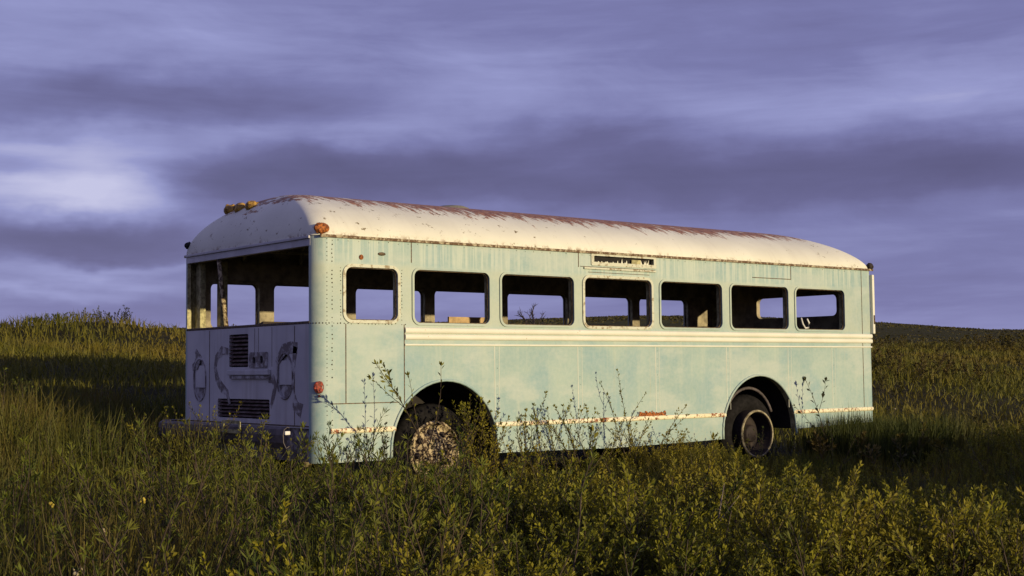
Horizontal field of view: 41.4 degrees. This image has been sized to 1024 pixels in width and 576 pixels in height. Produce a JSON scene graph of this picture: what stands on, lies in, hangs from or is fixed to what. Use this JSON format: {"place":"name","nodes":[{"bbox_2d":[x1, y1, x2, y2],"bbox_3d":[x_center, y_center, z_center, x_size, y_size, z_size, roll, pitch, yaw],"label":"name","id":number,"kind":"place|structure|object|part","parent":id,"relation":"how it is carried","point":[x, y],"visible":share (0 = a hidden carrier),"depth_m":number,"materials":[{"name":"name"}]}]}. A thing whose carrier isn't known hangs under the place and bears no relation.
{"place":"outdoors","nodes":[
{"label":"outdoors","id":0,"kind":"place"},
{"bbox_2d":[0,308,1023,575],"bbox_3d":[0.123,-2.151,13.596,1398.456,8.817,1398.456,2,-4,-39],"label":"ground","id":1,"kind":"structure","parent":0,"point":[908,331],"depth_m":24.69,"materials":[{"name":"green plant"}]},
{"bbox_2d":[27,315,50,323],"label":"bush","id":2,"kind":"object","parent":1,"relation":"on","point":[36,319],"visible":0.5,"depth_m":30.03,"materials":[{"name":"green plant"}]},
{"bbox_2d":[48,502,54,551],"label":"wildflower","id":3,"kind":"object","parent":1,"relation":"on","point":[50,504],"visible":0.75,"depth_m":5.76,"materials":[{"name":"yellow plant"}]},
{"bbox_2d":[44,312,76,321],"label":"bush","id":4,"kind":"object","parent":1,"relation":"on","point":[46,314],"visible":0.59,"depth_m":30.09,"materials":[{"name":"green plant"}]},
{"bbox_2d":[73,568,82,575],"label":"wildflower","id":5,"kind":"object","parent":1,"relation":"on","point":[75,572],"visible":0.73,"depth_m":3.92,"materials":[{"name":"white plant"}]},
{"bbox_2d":[69,305,109,321],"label":"bush","id":6,"kind":"object","parent":1,"relation":"on","point":[98,313],"visible":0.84,"depth_m":30.41,"materials":[{"name":"green plant"}]},
{"bbox_2d":[99,528,107,575],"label":"wildflower","id":7,"kind":"object","parent":1,"relation":"on","point":[103,546],"visible":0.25,"depth_m":4.87,"materials":[{"name":"white plant"}]},
{"bbox_2d":[103,305,132,322],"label":"bush","id":8,"kind":"object","parent":1,"relation":"on","point":[125,314],"visible":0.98,"depth_m":30.47,"materials":[{"name":"green plant"}]},
{"bbox_2d":[140,497,145,563],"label":"wildflower","id":9,"kind":"object","parent":1,"relation":"on","point":[143,500],"visible":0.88,"depth_m":5.91,"materials":[{"name":"yellow plant"}]},
{"bbox_2d":[126,401,242,485],"bbox_3d":[-2.758,1.308,11.123,0.938,0.760,0.880,2,-4,-39],"label":"shrub","id":10,"kind":"object","parent":1,"relation":"on","point":[201,424],"visible":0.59,"depth_m":11.16,"materials":[{"name":"green plant"}]},
{"bbox_2d":[206,418,315,502],"bbox_3d":[-2.009,1.361,10.623,0.948,0.677,0.654,2,-4,-39],"label":"shrub","id":11,"kind":"object","parent":1,"relation":"on","point":[242,437],"visible":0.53,"depth_m":10.54,"materials":[{"name":"green plant"}]},
{"bbox_2d":[345,422,413,481],"bbox_3d":[-1.037,1.384,10.608,0.472,0.662,0.597,2,-4,-39],"label":"shrub","id":12,"kind":"object","parent":1,"relation":"on","point":[385,437],"visible":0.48,"depth_m":10.67,"materials":[{"name":"green plant"}]},
{"bbox_2d":[367,359,490,480],"bbox_3d":[-0.706,1.133,10.532,0.432,1.167,1.450,-3,-4,35],"label":"shrub","id":13,"kind":"object","parent":1,"relation":"on","point":[406,404],"visible":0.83,"depth_m":10.62,"materials":[{"name":"green plant"}]},
{"bbox_2d":[449,433,540,483],"bbox_3d":[-0.045,1.450,10.905,1.073,0.570,0.588,2,-4,-39],"label":"shrub","id":14,"kind":"object","parent":1,"relation":"on","point":[497,450],"visible":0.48,"depth_m":10.96,"materials":[{"name":"green plant"}]},
{"bbox_2d":[444,391,547,482],"bbox_3d":[-0.205,1.310,11.348,0.912,0.897,0.909,-1,-4,15],"label":"shrub","id":15,"kind":"object","parent":1,"relation":"on","point":[465,417],"visible":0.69,"depth_m":11.36,"materials":[{"name":"green plant"}]},
{"bbox_2d":[0,421,1023,575],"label":"shrub thicket","id":16,"kind":"object","parent":1,"relation":"on","point":[877,537],"visible":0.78,"depth_m":5.52,"materials":[{"name":"green plant"}]},
{"bbox_2d":[0,356,1023,575],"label":"weed patch","id":17,"kind":"object","parent":1,"relation":"on","point":[184,487],"visible":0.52,"depth_m":5.72,"materials":[{"name":"green plant"}]},
{"bbox_2d":[158,195,874,484],"bbox_3d":[0.372,0.586,13.940,7.595,2.704,2.580,2,-4,-39],"label":"abandoned bus","id":18,"kind":"object","parent":1,"relation":"on","point":[727,362],"visible":0.92,"depth_m":12.46,"materials":[{"name":"teal paint"}]},
{"bbox_3d":[-2.683,0.177,13.010,0.559,0.482,0.036,2,-4,-39],"label":"window frame","id":19,"kind":"part","parent":18,"relation":"part of","materials":[{"name":"grey metal"}]},
{"bbox_3d":[-2.043,0.208,13.523,0.842,0.488,0.030,2,-4,-39],"label":"window frame","id":20,"kind":"part","parent":18,"relation":"part of","materials":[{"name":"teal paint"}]},
{"bbox_3d":[-1.155,0.050,11.128,0.559,0.482,0.036,2,-4,-39],"label":"window frame","id":21,"kind":"part","parent":18,"relation":"part of","materials":[{"name":"white metal"}]},
{"bbox_3d":[-1.294,0.239,14.129,0.892,0.488,0.030,2,-4,-39],"label":"window frame","id":22,"kind":"part","parent":18,"relation":"part of","materials":[{"name":"teal paint"}]},
{"bbox_3d":[-0.517,0.081,11.643,0.842,0.488,0.036,2,-4,-39],"label":"window frame","id":23,"kind":"part","parent":18,"relation":"part of","materials":[{"name":"teal paint"}]},
{"bbox_3d":[-0.521,0.268,14.758,0.922,0.504,0.036,2,-4,-39],"label":"window frame","id":24,"kind":"part","parent":18,"relation":"part of","materials":[{"name":"black metal"}]},
{"bbox_3d":[0.232,0.112,12.249,0.892,0.488,0.036,2,-4,-39],"label":"window frame","id":25,"kind":"part","parent":18,"relation":"part of","materials":[{"name":"teal paint"}]},
{"bbox_3d":[0.259,0.299,15.385,0.916,0.490,0.030,2,-4,-39],"label":"window frame","id":26,"kind":"part","parent":18,"relation":"part of","materials":[{"name":"teal paint"}]},
{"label":"window frame","id":27,"kind":"part","parent":18,"relation":"part of","materials":[{"name":"teal paint"}]},
{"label":"window frame","id":28,"kind":"part","parent":18,"relation":"part of","materials":[{"name":"white metal"}]},
{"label":"window frame","id":29,"kind":"part","parent":18,"relation":"part of","materials":[{"name":"teal paint"}]},
{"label":"window frame","id":30,"kind":"part","parent":18,"relation":"part of","materials":[{"name":"teal paint"}]},
{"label":"window frame","id":31,"kind":"part","parent":18,"relation":"part of","materials":[{"name":"teal paint"}]},
{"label":"window frame","id":32,"kind":"part","parent":18,"relation":"part of","materials":[{"name":"teal paint"}]},
{"bbox_2d":[532,399,588,484],"bbox_3d":[0.417,1.376,11.790,0.514,0.820,0.645,-1,-3,1],"label":"shrub","id":33,"kind":"object","parent":1,"relation":"on","point":[574,447],"visible":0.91,"depth_m":11.86,"materials":[{"name":"green plant"}]},
{"bbox_2d":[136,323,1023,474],"bbox_3d":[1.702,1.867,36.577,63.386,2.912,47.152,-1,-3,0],"label":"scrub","id":34,"kind":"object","parent":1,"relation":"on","point":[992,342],"visible":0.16,"depth_m":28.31,"materials":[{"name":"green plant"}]},
{"bbox_2d":[536,368,689,475],"bbox_3d":[1.031,1.267,12.214,1.413,1.088,0.964,2,-4,-39],"label":"shrub","id":35,"kind":"object","parent":1,"relation":"on","point":[623,434],"visible":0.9,"depth_m":12.16,"materials":[{"name":"green plant"}]},
{"bbox_2d":[611,421,689,464],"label":"shrub","id":36,"kind":"object","parent":1,"relation":"on","point":[679,440],"visible":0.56,"depth_m":12.71,"materials":[{"name":"green plant"}]},
{"bbox_2d":[716,483,738,547],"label":"dry twig","id":37,"kind":"object","parent":1,"relation":"on","point":[721,504],"visible":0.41,"depth_m":5.70,"materials":[{"name":"brown wood"}]},
{"bbox_2d":[792,376,831,444],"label":"weed","id":38,"kind":"object","parent":1,"relation":"on","point":[822,394],"visible":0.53,"depth_m":14.35,"materials":[{"name":"green plant"}]},
{"bbox_2d":[0,0,1023,329],"label":"sky","id":39,"kind":"structure","parent":0,"point":[888,135],"materials":[{"name":"purple"}]},
{"bbox_2d":[514,303,544,323],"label":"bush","id":40,"kind":"object","parent":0,"point":[532,317],"visible":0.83,"depth_m":40.27,"materials":[{"name":"brown plant"}]}
]}

